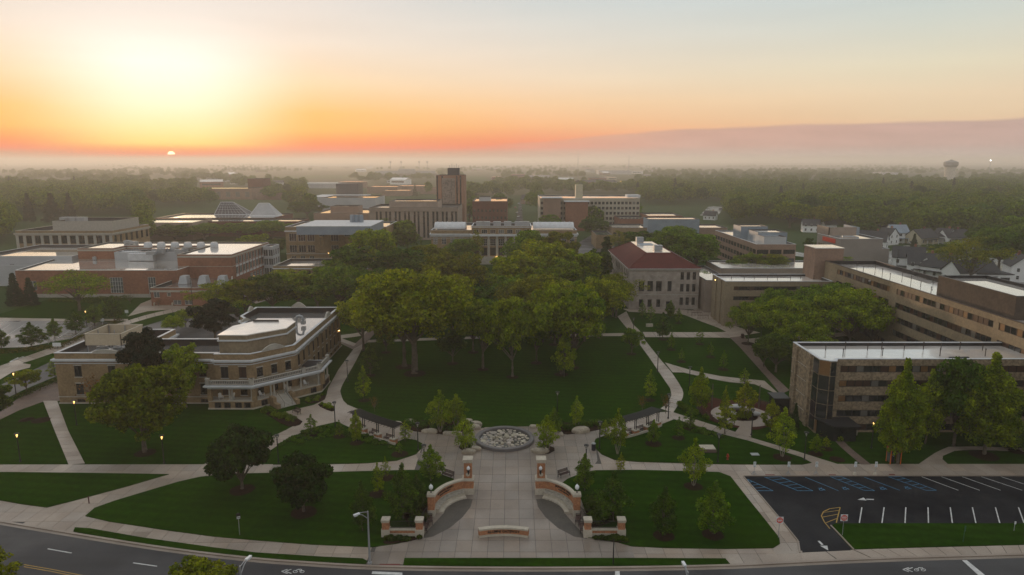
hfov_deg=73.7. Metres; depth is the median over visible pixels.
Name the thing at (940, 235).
house
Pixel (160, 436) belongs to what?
lamp post
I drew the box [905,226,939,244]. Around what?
house
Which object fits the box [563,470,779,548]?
lawn
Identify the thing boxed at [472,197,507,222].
dark brick block
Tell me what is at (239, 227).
broadleaf tree
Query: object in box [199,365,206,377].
window
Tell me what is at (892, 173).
shed
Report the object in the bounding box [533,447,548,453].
limestone block
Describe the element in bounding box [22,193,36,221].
spruce tree
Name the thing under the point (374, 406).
budding tree
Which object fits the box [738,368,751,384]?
young tree
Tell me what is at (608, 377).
lawn
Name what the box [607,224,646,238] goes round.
yellow block
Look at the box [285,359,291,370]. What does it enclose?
window
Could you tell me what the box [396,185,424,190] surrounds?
hazy block
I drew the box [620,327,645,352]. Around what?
broadleaf tree
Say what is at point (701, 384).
leafy tree
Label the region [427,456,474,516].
gate wall
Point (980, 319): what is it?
window
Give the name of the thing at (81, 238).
window
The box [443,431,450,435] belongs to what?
limestone block
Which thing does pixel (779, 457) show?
mulch ring
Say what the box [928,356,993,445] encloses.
broadleaf tree
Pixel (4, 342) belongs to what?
leafy tree
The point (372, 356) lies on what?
leafy tree
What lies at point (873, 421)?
lamp post
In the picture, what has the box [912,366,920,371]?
window
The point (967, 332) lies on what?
window
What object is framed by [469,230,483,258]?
spreading tree
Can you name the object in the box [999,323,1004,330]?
window
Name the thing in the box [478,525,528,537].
name wall
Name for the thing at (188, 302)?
window
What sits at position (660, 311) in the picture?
path
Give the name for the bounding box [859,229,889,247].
house
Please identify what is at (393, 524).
iron fence
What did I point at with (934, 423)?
leafy tree
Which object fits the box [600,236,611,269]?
spruce tree
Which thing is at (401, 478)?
leafy tree
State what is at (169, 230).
broadleaf tree
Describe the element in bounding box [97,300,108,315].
leafy tree
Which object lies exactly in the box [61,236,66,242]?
window
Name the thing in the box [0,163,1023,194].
ground
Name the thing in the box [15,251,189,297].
gymnasium block
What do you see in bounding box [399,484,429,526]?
shrubs
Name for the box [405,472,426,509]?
leafy tree
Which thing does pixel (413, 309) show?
oak tree
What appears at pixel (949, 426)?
window
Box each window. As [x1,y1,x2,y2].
[26,236,31,242]
[30,281,36,289]
[35,236,40,242]
[44,236,49,242]
[53,236,58,242]
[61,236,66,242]
[70,236,75,242]
[73,365,82,377]
[75,382,84,394]
[79,236,84,242]
[88,236,93,242]
[97,236,102,242]
[107,365,114,372]
[110,277,123,292]
[148,277,155,293]
[154,292,159,297]
[173,300,180,304]
[185,300,191,304]
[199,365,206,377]
[199,382,206,394]
[215,402,220,407]
[220,366,228,378]
[223,389,228,395]
[224,402,230,407]
[235,402,241,407]
[238,366,246,378]
[240,389,247,395]
[244,402,250,407]
[256,366,263,377]
[258,386,263,393]
[261,399,267,405]
[264,258,268,264]
[268,250,272,255]
[271,362,277,374]
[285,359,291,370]
[289,233,296,240]
[290,245,296,251]
[298,235,305,240]
[299,245,305,251]
[307,235,314,240]
[308,245,314,251]
[320,238,323,245]
[331,235,337,240]
[331,245,338,250]
[417,212,419,233]
[423,212,424,237]
[427,212,428,237]
[433,237,437,243]
[490,239,495,245]
[490,248,495,254]
[499,239,503,245]
[647,281,652,290]
[647,299,651,306]
[656,281,661,290]
[656,299,659,306]
[667,281,671,290]
[757,250,767,253]
[770,250,781,253]
[783,250,794,253]
[808,413,811,427]
[809,399,812,413]
[811,386,813,399]
[811,415,813,429]
[812,371,814,385]
[812,401,814,415]
[813,357,816,370]
[813,387,816,401]
[814,373,817,387]
[815,359,818,373]
[815,403,826,418]
[817,389,827,404]
[818,375,828,389]
[819,360,830,375]
[827,405,832,418]
[828,391,833,404]
[829,377,834,390]
[830,362,836,375]
[836,410,843,415]
[838,395,845,401]
[839,380,846,386]
[840,366,848,371]
[844,410,851,415]
[845,395,853,401]
[847,380,854,386]
[848,366,856,371]
[852,410,859,415]
[853,395,861,401]
[855,380,862,386]
[856,366,864,371]
[858,424,866,429]
[860,410,867,415]
[861,395,869,401]
[863,380,870,386]
[864,366,872,371]
[866,424,872,429]
[868,410,875,415]
[869,395,877,401]
[871,380,878,386]
[872,366,880,371]
[877,395,885,401]
[879,380,886,386]
[880,366,888,371]
[888,366,896,371]
[896,366,903,371]
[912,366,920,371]
[919,380,926,386]
[920,366,928,371]
[928,366,936,371]
[942,320,946,326]
[944,304,948,311]
[945,424,953,429]
[948,306,953,313]
[951,323,955,330]
[953,308,957,314]
[956,325,960,332]
[957,309,962,316]
[960,327,965,333]
[962,311,967,318]
[965,328,970,335]
[967,312,972,319]
[970,330,975,337]
[972,314,977,321]
[975,332,980,339]
[977,316,982,323]
[980,334,985,341]
[982,317,987,325]
[988,319,992,327]
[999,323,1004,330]
[1004,325,1010,333]
[1008,366,1016,371]
[1010,327,1016,335]
[1014,346,1020,352]
[1015,380,1022,386]
[1016,329,1022,337]
[1016,366,1023,371]
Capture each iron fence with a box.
[390,521,414,527]
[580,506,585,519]
[592,521,616,527]
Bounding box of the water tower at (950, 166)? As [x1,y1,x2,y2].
[943,160,958,179]
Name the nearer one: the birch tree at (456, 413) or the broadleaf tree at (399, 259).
the birch tree at (456, 413)
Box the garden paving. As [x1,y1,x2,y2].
[697,397,789,429]
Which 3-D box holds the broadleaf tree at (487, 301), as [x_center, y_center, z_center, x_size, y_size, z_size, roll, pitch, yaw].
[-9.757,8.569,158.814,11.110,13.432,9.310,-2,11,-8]
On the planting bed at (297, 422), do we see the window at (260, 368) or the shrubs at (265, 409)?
the shrubs at (265, 409)
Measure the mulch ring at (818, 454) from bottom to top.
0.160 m
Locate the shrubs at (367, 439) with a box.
[278,425,393,447]
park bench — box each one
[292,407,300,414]
[423,520,428,530]
[427,513,432,524]
[442,469,453,476]
[557,467,569,475]
[575,513,580,521]
[578,520,583,532]
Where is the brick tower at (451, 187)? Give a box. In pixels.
[436,164,466,222]
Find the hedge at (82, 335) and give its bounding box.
[61,318,123,346]
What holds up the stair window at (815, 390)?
in the dormitory at (837, 390)
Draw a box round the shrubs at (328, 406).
[319,401,333,408]
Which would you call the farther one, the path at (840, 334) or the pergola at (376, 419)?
the path at (840, 334)
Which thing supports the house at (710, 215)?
on the grass at (697, 207)
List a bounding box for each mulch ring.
[18,417,34,421]
[31,417,49,423]
[134,448,156,456]
[229,484,255,495]
[291,506,316,518]
[334,434,345,438]
[350,440,363,445]
[358,398,369,401]
[369,490,383,497]
[378,474,393,480]
[391,451,407,457]
[395,364,410,368]
[404,370,425,376]
[477,368,488,370]
[506,375,517,378]
[555,372,567,375]
[644,398,654,401]
[645,440,661,446]
[653,530,674,541]
[672,435,684,440]
[684,482,702,490]
[702,529,723,540]
[741,342,753,345]
[773,454,791,460]
[808,451,823,456]
[818,446,832,451]
[829,456,844,461]
[968,450,999,460]
[1008,448,1023,453]
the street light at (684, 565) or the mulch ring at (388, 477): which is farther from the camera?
the mulch ring at (388, 477)
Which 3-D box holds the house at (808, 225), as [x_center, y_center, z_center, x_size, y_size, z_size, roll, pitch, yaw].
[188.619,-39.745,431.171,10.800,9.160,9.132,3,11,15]
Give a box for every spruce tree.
[5,273,23,305]
[21,278,41,305]
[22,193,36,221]
[40,193,61,222]
[62,192,77,216]
[412,183,417,195]
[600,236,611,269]
[790,403,799,428]
[877,201,890,227]
[909,234,917,246]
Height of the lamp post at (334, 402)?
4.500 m
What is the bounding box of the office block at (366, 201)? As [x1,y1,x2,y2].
[321,195,384,210]
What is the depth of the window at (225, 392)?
124.97 m
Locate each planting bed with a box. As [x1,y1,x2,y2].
[261,408,301,425]
[305,395,325,402]
[318,403,333,410]
[383,537,416,543]
[402,420,469,433]
[404,494,426,526]
[545,446,554,453]
[560,422,614,433]
[586,506,611,526]
[727,410,756,420]
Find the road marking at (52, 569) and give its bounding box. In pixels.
[24,564,79,574]
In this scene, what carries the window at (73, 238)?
in the classical hall
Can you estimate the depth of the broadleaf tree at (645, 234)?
304.13 m
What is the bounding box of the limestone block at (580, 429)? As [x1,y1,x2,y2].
[571,426,589,433]
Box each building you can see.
[200,179,223,187]
[272,180,283,185]
[338,181,367,187]
[355,169,365,171]
[390,178,410,184]
[512,174,524,176]
[577,180,601,183]
[588,177,606,179]
[599,172,609,174]
[606,177,616,179]
[632,171,642,173]
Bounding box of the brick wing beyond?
[640,213,682,216]
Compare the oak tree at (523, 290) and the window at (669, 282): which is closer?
the oak tree at (523, 290)
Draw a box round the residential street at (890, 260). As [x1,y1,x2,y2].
[888,245,1023,283]
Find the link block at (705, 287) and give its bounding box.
[697,265,719,311]
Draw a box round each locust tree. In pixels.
[160,315,186,328]
[175,309,194,324]
[724,301,766,342]
[744,295,824,336]
[754,288,794,316]
[771,318,838,341]
[791,284,850,323]
[806,287,897,341]
[811,282,859,336]
[853,303,886,341]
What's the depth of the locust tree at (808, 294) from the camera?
165.71 m
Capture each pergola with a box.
[347,408,402,444]
[622,407,662,437]
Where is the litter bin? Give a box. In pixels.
[591,442,595,450]
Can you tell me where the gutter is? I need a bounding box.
[0,522,1023,571]
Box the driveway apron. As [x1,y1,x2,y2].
[800,550,868,559]
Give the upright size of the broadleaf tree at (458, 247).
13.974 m
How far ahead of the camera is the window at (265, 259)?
259.19 m
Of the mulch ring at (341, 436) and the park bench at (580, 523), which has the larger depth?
the mulch ring at (341, 436)
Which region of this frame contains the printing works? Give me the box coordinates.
[817,224,882,261]
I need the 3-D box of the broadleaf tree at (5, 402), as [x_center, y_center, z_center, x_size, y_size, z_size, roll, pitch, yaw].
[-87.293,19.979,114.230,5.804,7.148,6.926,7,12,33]
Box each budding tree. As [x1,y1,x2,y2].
[74,375,99,400]
[369,396,379,411]
[638,396,647,407]
[661,395,672,413]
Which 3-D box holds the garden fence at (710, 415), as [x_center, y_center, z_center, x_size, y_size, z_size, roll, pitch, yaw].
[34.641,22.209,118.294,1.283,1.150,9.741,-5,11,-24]
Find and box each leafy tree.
[0,330,10,348]
[0,545,22,574]
[15,322,47,346]
[45,318,62,338]
[62,310,85,333]
[83,304,103,324]
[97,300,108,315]
[100,295,124,319]
[348,409,362,441]
[349,480,376,530]
[358,343,381,374]
[381,462,419,518]
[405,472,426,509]
[417,444,445,480]
[549,407,562,431]
[550,333,576,376]
[573,453,595,490]
[592,470,634,520]
[646,419,661,442]
[647,486,677,534]
[653,312,673,338]
[665,300,675,317]
[688,367,712,410]
[695,480,735,533]
[760,398,779,431]
[909,368,951,443]
[1004,420,1023,450]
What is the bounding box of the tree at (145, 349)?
[115,326,164,382]
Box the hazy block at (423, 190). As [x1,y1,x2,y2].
[420,187,435,193]
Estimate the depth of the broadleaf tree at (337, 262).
218.35 m
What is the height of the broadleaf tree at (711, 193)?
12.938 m
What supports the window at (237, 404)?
in the brick hall
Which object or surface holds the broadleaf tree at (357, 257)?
on the lawn at (608, 377)
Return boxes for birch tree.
[424,390,453,431]
[445,393,468,426]
[451,415,476,449]
[532,415,559,449]
[569,395,583,424]
[607,407,627,453]
[677,437,712,485]
[733,380,758,413]
[766,406,796,456]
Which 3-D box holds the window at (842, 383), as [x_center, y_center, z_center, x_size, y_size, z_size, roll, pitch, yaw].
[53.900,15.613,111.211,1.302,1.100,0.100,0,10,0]
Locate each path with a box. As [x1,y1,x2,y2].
[0,363,30,378]
[43,401,84,463]
[129,300,187,315]
[200,426,311,465]
[286,399,349,425]
[325,343,364,399]
[341,330,373,348]
[341,331,366,337]
[341,338,355,345]
[368,336,480,341]
[518,333,623,337]
[617,312,682,411]
[624,309,710,314]
[643,332,742,338]
[666,363,775,391]
[673,412,835,463]
[683,308,759,336]
[711,406,769,426]
[730,336,788,392]
[734,421,751,436]
[747,332,845,342]
[795,252,803,256]
[836,441,869,463]
[919,446,1023,463]
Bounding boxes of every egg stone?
[730,404,740,408]
[753,411,760,415]
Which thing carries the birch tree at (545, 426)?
on the plaza at (504, 491)
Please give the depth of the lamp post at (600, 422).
105.47 m
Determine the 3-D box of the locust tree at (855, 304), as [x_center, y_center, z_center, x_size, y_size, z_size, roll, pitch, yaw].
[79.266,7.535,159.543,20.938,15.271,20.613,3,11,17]
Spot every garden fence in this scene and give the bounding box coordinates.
[696,406,733,423]
[757,399,792,416]
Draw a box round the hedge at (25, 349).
[0,344,62,352]
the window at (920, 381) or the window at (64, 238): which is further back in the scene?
the window at (64, 238)
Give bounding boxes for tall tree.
[872,357,930,463]
[952,351,1023,454]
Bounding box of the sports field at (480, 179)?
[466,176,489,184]
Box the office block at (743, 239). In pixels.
[714,224,795,261]
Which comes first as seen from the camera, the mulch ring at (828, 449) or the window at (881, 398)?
the mulch ring at (828, 449)
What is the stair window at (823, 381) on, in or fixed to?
in the dormitory at (837, 390)
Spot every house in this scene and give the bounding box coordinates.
[520,195,530,203]
[643,217,699,234]
[703,210,717,219]
[801,217,820,232]
[821,218,837,226]
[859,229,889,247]
[879,226,900,244]
[887,222,909,243]
[891,244,925,267]
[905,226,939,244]
[905,250,944,271]
[919,252,961,276]
[934,226,954,243]
[939,227,969,243]
[940,258,1001,277]
[1001,250,1023,281]
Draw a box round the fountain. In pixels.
[475,426,533,451]
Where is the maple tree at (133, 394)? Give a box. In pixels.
[83,363,191,452]
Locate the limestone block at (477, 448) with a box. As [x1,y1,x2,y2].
[471,446,481,450]
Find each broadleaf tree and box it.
[0,384,13,410]
[5,369,41,389]
[146,190,157,200]
[156,223,190,241]
[161,342,208,407]
[168,555,238,574]
[175,223,229,239]
[201,190,219,202]
[211,222,259,237]
[218,279,264,312]
[234,233,269,241]
[243,273,300,306]
[246,220,293,238]
[265,238,285,250]
[270,270,315,301]
[282,191,300,201]
[283,183,291,190]
[287,201,329,217]
[291,185,306,197]
[295,277,339,306]
[311,257,358,298]
[311,265,357,300]
[329,245,382,277]
[343,228,397,261]
[371,247,438,278]
[374,329,398,351]
[435,329,468,362]
[443,238,479,260]
[453,297,493,351]
[466,190,474,199]
[467,203,471,221]
[469,263,491,288]
[471,284,509,302]
[489,253,539,283]
[492,273,524,287]
[493,192,504,196]
[500,229,544,256]
[505,274,536,291]
[508,198,513,208]
[508,238,576,273]
[521,311,550,361]
[524,191,544,205]
[535,231,581,253]
[538,214,561,221]
[544,288,605,365]
[560,248,601,280]
[569,272,608,283]
[578,218,610,231]
[584,248,612,277]
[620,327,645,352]
[623,230,654,242]
[645,227,691,256]
[667,225,698,236]
[668,232,721,264]
[696,187,709,199]
[701,187,714,197]
[725,258,749,263]
[726,200,750,217]
[727,198,746,213]
[733,252,787,264]
[752,333,792,371]
[753,338,772,366]
[756,203,774,217]
[770,201,810,227]
[798,195,825,206]
[803,238,814,247]
[805,205,838,223]
[854,222,880,230]
[886,198,907,206]
[893,218,911,228]
[901,210,922,230]
[911,185,926,192]
[918,244,933,252]
[924,219,947,230]
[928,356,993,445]
[932,244,951,252]
[963,223,1003,250]
[970,227,1020,268]
[993,231,1023,258]
[1001,387,1023,418]
[1003,215,1023,233]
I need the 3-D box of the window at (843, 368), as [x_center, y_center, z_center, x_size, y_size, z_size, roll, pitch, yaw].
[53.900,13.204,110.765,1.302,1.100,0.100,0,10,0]
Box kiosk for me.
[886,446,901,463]
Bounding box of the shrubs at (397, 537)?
[383,534,421,541]
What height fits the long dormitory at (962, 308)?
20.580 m
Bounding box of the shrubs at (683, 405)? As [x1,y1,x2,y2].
[676,401,709,419]
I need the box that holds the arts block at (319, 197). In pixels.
[317,194,370,206]
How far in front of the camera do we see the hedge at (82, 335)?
171.32 m
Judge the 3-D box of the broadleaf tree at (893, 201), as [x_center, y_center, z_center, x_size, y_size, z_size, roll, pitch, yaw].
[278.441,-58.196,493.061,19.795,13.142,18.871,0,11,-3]
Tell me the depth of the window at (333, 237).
301.66 m
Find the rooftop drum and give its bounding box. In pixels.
[479,196,490,200]
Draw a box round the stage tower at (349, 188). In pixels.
[336,183,362,193]
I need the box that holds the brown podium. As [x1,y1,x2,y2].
[314,208,369,219]
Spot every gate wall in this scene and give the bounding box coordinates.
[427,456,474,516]
[535,456,580,516]
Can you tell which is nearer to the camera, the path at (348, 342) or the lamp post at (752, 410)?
the lamp post at (752, 410)
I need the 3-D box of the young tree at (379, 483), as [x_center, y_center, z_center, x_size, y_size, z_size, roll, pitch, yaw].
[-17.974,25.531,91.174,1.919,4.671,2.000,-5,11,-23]
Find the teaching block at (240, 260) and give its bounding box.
[77,240,268,286]
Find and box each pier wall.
[381,516,424,537]
[583,516,625,537]
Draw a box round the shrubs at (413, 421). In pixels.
[403,417,474,430]
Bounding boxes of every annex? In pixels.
[0,265,30,285]
[272,258,373,289]
[881,247,889,262]
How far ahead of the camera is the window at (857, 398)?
111.70 m
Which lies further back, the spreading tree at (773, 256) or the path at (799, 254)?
the path at (799, 254)
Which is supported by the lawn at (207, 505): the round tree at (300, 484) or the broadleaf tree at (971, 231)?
the round tree at (300, 484)
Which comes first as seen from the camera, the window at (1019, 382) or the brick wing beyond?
the window at (1019, 382)
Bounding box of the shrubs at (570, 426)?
[559,418,611,430]
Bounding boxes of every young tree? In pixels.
[45,357,55,377]
[304,414,318,433]
[335,420,344,435]
[354,365,370,399]
[370,462,383,491]
[380,457,390,475]
[395,441,402,452]
[399,420,412,438]
[599,420,611,436]
[616,452,624,469]
[638,300,646,314]
[643,369,657,395]
[646,304,655,319]
[667,332,675,347]
[672,416,683,436]
[674,308,683,322]
[679,348,684,360]
[684,405,696,426]
[696,328,703,341]
[707,341,713,355]
[716,395,737,433]
[719,350,728,367]
[719,385,730,416]
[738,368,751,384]
[808,434,825,452]
[822,436,830,447]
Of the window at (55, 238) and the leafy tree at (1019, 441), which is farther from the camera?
the window at (55, 238)
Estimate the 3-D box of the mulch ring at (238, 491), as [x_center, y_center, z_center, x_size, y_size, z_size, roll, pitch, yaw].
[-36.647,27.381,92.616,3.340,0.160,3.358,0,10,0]
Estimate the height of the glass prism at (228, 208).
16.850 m
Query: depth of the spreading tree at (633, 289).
192.60 m
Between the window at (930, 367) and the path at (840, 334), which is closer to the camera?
the window at (930, 367)
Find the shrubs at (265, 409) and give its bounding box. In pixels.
[260,405,297,421]
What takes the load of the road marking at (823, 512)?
on the car park asphalt at (800, 512)
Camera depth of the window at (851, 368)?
110.77 m
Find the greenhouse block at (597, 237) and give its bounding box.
[591,231,612,248]
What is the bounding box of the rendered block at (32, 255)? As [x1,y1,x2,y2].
[0,245,89,264]
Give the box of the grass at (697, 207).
[0,195,1005,313]
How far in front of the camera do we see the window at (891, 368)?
110.77 m
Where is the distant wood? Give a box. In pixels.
[0,162,1023,246]
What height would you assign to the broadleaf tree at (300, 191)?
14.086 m
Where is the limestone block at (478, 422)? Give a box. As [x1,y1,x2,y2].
[471,421,481,426]
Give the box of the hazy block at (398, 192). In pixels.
[382,189,413,195]
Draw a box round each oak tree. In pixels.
[334,297,375,350]
[344,268,385,292]
[344,289,381,331]
[348,268,475,373]
[363,278,442,366]
[407,244,450,270]
[418,251,488,282]
[445,276,479,329]
[455,299,504,368]
[477,296,539,376]
[493,273,572,338]
[524,258,583,281]
[525,283,604,373]
[526,279,575,344]
[580,276,633,337]
[583,288,605,341]
[598,274,633,316]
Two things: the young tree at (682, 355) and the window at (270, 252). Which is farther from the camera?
the window at (270, 252)
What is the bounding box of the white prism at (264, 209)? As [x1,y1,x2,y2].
[249,203,281,215]
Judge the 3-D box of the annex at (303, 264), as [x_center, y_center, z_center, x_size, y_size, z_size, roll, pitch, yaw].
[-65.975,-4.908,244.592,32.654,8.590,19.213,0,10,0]
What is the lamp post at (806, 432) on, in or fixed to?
on the lawn at (670, 449)
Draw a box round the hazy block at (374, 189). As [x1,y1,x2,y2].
[367,186,401,192]
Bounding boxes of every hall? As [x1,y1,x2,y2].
[13,217,149,247]
[50,302,341,408]
[150,219,211,239]
[156,213,292,218]
[195,187,262,199]
[206,218,308,236]
[284,215,397,259]
[429,221,578,263]
[538,184,639,230]
[608,237,702,308]
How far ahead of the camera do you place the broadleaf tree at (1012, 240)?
269.55 m
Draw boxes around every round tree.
[203,422,274,488]
[269,450,333,511]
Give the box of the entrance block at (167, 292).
[150,275,232,305]
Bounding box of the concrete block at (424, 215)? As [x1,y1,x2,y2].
[369,199,462,239]
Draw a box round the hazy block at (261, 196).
[256,192,282,199]
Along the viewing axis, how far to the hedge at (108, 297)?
219.39 m
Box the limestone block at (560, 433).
[554,431,563,435]
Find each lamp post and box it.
[14,432,21,461]
[71,400,77,424]
[159,434,164,463]
[236,513,240,534]
[274,434,279,462]
[332,401,335,426]
[415,422,419,449]
[598,421,601,448]
[667,393,670,418]
[717,433,721,461]
[750,408,754,434]
[803,431,808,459]
[870,420,875,448]
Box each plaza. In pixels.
[368,426,634,564]
[420,499,472,538]
[536,499,586,538]
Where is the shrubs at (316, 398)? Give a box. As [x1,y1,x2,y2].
[305,393,323,401]
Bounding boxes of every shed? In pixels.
[284,165,317,165]
[307,182,337,187]
[318,165,374,165]
[528,175,549,177]
[596,170,631,173]
[873,172,897,174]
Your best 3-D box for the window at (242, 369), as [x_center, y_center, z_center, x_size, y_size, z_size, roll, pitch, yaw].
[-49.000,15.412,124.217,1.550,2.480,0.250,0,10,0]
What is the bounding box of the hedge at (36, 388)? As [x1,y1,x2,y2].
[13,377,56,399]
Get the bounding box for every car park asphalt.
[0,321,112,347]
[701,206,723,215]
[744,476,1023,552]
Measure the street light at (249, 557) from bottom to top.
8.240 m
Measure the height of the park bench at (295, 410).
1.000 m
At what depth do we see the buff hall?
301.46 m
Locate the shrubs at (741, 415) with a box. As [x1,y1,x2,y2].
[735,409,751,418]
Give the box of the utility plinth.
[699,445,716,451]
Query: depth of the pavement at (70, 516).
92.89 m
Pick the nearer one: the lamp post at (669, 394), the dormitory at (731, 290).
the lamp post at (669, 394)
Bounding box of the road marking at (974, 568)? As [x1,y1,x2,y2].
[962,560,983,574]
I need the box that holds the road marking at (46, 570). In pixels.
[24,566,68,574]
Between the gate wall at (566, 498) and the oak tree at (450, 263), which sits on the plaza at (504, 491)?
the gate wall at (566, 498)
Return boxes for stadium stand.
[375,169,435,175]
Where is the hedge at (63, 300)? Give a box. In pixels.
[47,299,106,302]
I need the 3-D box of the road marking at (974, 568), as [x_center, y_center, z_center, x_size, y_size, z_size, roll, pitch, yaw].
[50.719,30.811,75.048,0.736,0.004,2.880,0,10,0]
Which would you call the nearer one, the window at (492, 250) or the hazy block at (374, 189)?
the window at (492, 250)
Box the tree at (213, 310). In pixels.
[185,298,240,337]
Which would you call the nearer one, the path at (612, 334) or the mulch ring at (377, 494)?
the mulch ring at (377, 494)
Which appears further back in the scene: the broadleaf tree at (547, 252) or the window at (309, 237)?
the window at (309, 237)
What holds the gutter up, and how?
on the road at (83, 557)
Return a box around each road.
[0,525,1023,574]
[516,200,522,220]
[578,236,613,253]
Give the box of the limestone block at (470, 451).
[462,448,475,454]
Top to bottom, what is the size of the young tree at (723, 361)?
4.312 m
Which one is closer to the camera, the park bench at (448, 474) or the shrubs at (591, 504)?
the shrubs at (591, 504)
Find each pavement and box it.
[0,306,202,369]
[0,318,127,320]
[0,382,59,418]
[0,405,1023,563]
[775,551,802,560]
[855,545,1023,556]
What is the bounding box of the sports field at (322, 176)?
[273,175,365,178]
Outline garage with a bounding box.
[977,271,1014,280]
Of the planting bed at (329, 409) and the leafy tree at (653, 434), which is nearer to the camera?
the leafy tree at (653, 434)
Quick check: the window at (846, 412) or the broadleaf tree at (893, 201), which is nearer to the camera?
the window at (846, 412)
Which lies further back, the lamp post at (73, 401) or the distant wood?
the distant wood
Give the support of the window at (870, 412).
in the dormitory at (837, 390)
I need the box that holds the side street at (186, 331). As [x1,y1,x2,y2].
[2,314,238,396]
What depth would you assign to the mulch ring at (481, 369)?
146.22 m
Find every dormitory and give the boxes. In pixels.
[710,274,833,325]
[767,342,1023,441]
[802,245,1023,353]
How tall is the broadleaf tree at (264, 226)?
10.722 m
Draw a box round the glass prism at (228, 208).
[214,202,250,214]
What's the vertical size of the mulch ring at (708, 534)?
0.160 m
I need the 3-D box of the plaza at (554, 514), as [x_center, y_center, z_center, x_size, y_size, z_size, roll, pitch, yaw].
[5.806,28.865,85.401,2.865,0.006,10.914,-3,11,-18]
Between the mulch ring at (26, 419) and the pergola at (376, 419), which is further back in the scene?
the mulch ring at (26, 419)
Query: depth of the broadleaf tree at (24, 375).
130.92 m
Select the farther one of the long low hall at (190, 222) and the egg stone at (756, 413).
the long low hall at (190, 222)
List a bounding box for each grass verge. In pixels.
[73,527,366,563]
[403,558,729,566]
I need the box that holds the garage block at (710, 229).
[699,224,726,234]
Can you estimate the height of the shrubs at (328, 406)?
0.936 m
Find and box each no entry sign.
[776,517,783,537]
[840,514,847,534]
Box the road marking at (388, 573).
[372,571,401,574]
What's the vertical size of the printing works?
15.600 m
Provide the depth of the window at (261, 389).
126.23 m
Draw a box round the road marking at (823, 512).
[821,507,839,528]
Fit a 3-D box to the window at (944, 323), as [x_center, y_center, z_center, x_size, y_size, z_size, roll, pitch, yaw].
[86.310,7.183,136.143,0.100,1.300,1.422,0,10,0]
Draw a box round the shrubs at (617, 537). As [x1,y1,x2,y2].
[593,533,628,541]
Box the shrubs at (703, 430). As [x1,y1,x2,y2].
[676,420,723,437]
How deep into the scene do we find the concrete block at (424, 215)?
385.56 m
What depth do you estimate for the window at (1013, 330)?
117.51 m
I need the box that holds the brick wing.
[614,216,643,224]
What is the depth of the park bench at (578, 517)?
84.60 m
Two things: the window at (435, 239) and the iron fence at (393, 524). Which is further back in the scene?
the window at (435, 239)
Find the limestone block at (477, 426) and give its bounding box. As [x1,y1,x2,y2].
[466,424,480,429]
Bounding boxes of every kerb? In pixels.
[0,520,1023,568]
[743,475,1023,552]
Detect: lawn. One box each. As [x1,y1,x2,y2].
[0,253,1023,549]
[0,472,168,507]
[85,470,453,546]
[273,422,421,464]
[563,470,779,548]
[594,419,811,464]
[832,523,1023,549]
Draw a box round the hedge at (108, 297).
[84,295,128,300]
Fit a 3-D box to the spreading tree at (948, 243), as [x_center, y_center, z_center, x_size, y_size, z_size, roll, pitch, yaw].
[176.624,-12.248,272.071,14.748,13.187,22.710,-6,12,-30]
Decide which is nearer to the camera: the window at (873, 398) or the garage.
the window at (873, 398)
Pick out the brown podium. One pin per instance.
(327, 214)
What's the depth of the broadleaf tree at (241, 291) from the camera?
193.21 m
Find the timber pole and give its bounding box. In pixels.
[758,385,760,407]
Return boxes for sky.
[0,0,1023,162]
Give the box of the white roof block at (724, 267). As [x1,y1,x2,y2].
[706,260,802,273]
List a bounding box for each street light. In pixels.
[239,555,251,574]
[353,511,371,564]
[681,561,688,574]
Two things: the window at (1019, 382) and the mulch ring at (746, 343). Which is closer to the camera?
the window at (1019, 382)
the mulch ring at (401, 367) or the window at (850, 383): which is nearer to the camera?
the window at (850, 383)
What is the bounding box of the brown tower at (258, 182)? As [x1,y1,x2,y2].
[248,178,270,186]
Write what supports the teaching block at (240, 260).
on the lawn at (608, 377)
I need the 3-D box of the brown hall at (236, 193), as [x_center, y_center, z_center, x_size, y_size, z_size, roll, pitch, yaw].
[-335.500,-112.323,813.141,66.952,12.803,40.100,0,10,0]
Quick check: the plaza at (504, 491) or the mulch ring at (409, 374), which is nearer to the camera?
the plaza at (504, 491)
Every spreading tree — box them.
[34,269,112,310]
[180,280,251,320]
[268,268,296,277]
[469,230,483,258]
[603,230,630,246]
[603,272,649,317]
[755,253,791,264]
[843,256,853,260]
[927,240,974,255]
[935,236,1017,274]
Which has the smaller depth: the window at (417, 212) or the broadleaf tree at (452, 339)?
the broadleaf tree at (452, 339)
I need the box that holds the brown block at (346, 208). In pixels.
[330,205,362,211]
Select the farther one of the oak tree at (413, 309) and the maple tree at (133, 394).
the oak tree at (413, 309)
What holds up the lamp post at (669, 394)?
on the pavement at (70, 516)
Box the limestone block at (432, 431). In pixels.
[427,428,437,433]
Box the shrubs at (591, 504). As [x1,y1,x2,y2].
[583,489,616,524]
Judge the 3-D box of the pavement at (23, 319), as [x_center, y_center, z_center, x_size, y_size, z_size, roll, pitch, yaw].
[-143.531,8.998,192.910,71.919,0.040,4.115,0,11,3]
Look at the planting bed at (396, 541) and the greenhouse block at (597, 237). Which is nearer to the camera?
the planting bed at (396, 541)
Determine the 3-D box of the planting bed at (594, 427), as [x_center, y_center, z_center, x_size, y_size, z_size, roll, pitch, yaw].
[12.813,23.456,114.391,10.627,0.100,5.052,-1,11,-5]
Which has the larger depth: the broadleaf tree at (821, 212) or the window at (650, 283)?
the broadleaf tree at (821, 212)
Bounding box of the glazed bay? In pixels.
[263,244,279,273]

